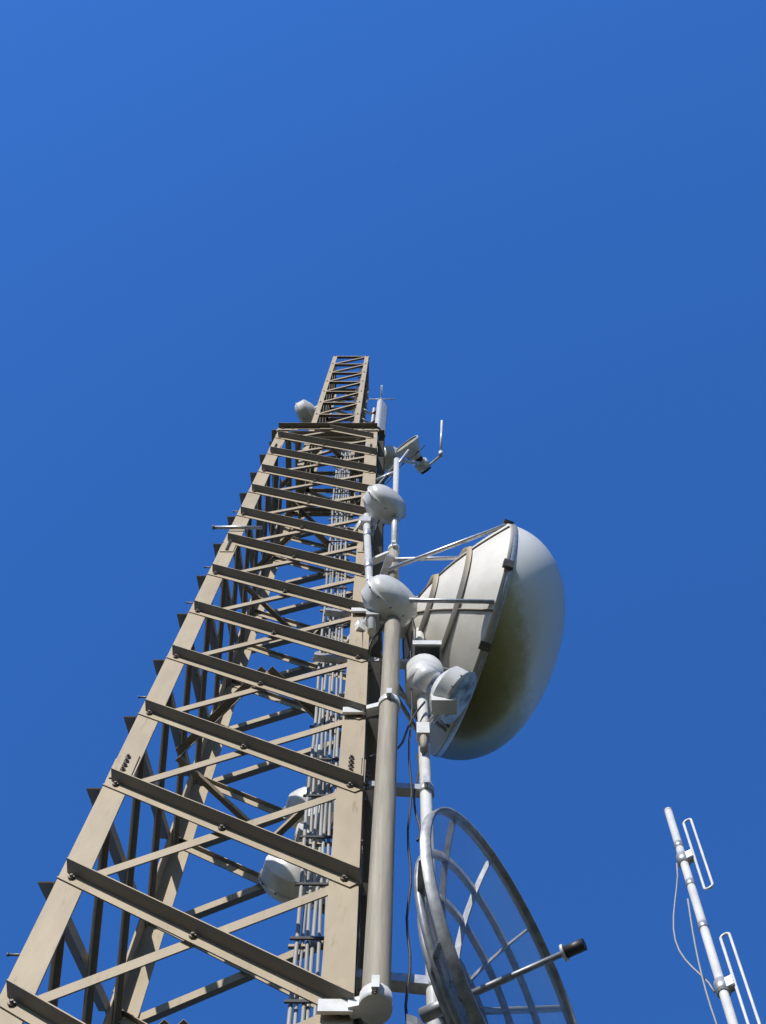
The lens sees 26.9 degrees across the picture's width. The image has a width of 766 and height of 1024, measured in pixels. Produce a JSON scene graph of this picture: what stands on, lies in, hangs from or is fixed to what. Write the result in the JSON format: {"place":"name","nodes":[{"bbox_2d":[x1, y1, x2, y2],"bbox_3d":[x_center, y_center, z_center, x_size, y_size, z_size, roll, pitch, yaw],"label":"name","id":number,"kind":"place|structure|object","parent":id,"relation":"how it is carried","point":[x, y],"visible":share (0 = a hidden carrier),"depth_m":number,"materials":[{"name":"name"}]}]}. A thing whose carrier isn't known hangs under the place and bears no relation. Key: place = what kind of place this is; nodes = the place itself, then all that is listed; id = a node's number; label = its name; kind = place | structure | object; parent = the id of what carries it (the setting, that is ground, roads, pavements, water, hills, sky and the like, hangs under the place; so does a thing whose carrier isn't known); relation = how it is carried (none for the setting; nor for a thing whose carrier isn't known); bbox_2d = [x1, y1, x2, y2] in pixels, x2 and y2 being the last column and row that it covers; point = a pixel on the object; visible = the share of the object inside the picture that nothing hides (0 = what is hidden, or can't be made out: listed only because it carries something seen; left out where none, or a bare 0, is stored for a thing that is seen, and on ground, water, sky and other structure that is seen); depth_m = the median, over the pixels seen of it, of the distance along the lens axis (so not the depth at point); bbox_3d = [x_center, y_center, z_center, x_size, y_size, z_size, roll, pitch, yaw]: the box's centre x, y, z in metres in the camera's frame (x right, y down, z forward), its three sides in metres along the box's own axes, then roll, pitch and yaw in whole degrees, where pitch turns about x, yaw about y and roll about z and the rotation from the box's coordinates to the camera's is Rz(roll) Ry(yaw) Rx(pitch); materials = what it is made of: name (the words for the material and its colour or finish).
{"place":"outdoors","nodes":[
{"label":"outdoors","id":0,"kind":"place"},
{"bbox_2d":[0,0,765,1023],"label":"sky","id":1,"kind":"structure","parent":0,"point":[539,226],"materials":[{"name":"blue"}]},
{"label":"ground","id":2,"kind":"structure","parent":0,"visible":0},
{"bbox_2d":[0,423,384,1023],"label":"lattice tower","id":3,"kind":"structure","parent":2,"relation":"on","point":[158,914],"depth_m":12.47,"materials":[{"name":"metal"}]},
{"bbox_2d":[212,525,261,529],"bbox_3d":[-1.739,0.187,19.098,0.595,0.057,0.060,0,-78,0],"label":"side arm","id":4,"kind":"object","parent":3,"relation":"attached to","point":[236,527],"visible":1,"depth_m":19.08},
{"bbox_2d":[297,355,369,519],"bbox_3d":[-0.866,-1.901,32.995,0.938,15.000,0.938,0,-78,0],"label":"upper tower section","id":5,"kind":"object","parent":3,"relation":"on","point":[329,393],"visible":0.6,"depth_m":32.95,"materials":[{"name":"paint"}]},
{"bbox_2d":[360,385,395,436],"bbox_3d":[-0.092,-2.061,31.894,0.591,5.999,0.422,-44,-82,9],"label":"antenna","id":6,"kind":"object","parent":5,"relation":"attached to","point":[379,415],"visible":0.62,"depth_m":31.33,"materials":[{"name":"white paint"}]},
{"bbox_2d":[353,445,425,1023],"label":"jumper cables","id":7,"kind":"object","parent":5,"relation":"hanging from","point":[412,795],"visible":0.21,"depth_m":10.87,"materials":[{"name":"black rubber"}]},
{"bbox_2d":[317,544,400,1023],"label":"pole","id":8,"kind":"object","parent":3,"relation":"attached to","point":[372,1003],"visible":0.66,"depth_m":9.69,"materials":[{"name":"grey metal"}]},
{"bbox_2d":[258,399,476,908],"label":"small antennas","id":9,"kind":"object","parent":3,"relation":"attached to","point":[449,692],"visible":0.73,"depth_m":14.54,"materials":[{"name":"white paint"}]},
{"bbox_2d":[356,596,443,1023],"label":"equipment pole","id":10,"kind":"object","parent":3,"relation":"attached to","point":[421,984],"visible":0.38,"depth_m":11.36,"materials":[{"name":"grey metal"}]},
{"bbox_2d":[406,807,586,1023],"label":"grid dish antenna","id":11,"kind":"object","parent":10,"relation":"attached to","point":[457,992],"visible":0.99,"depth_m":8.38,"materials":[{"name":"metal"}]},
{"bbox_2d":[312,519,564,759],"bbox_3d":[0.851,1.201,15.842,2.279,2.439,2.068,-42,-81,9],"label":"dish antenna","id":12,"kind":"object","parent":3,"relation":"attached to","point":[491,611],"visible":0.82,"depth_m":15.01,"materials":[{"name":"paint"}]},
{"bbox_2d":[284,367,362,1023],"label":"feeder cables","id":13,"kind":"object","parent":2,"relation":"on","point":[321,844],"visible":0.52,"depth_m":11.74,"materials":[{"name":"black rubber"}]},
{"bbox_2d":[664,807,760,1023],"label":"dipole antenna","id":14,"kind":"object","parent":2,"relation":"on","point":[725,987],"visible":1,"depth_m":9.78,"materials":[{"name":"white paint"}]}
]}

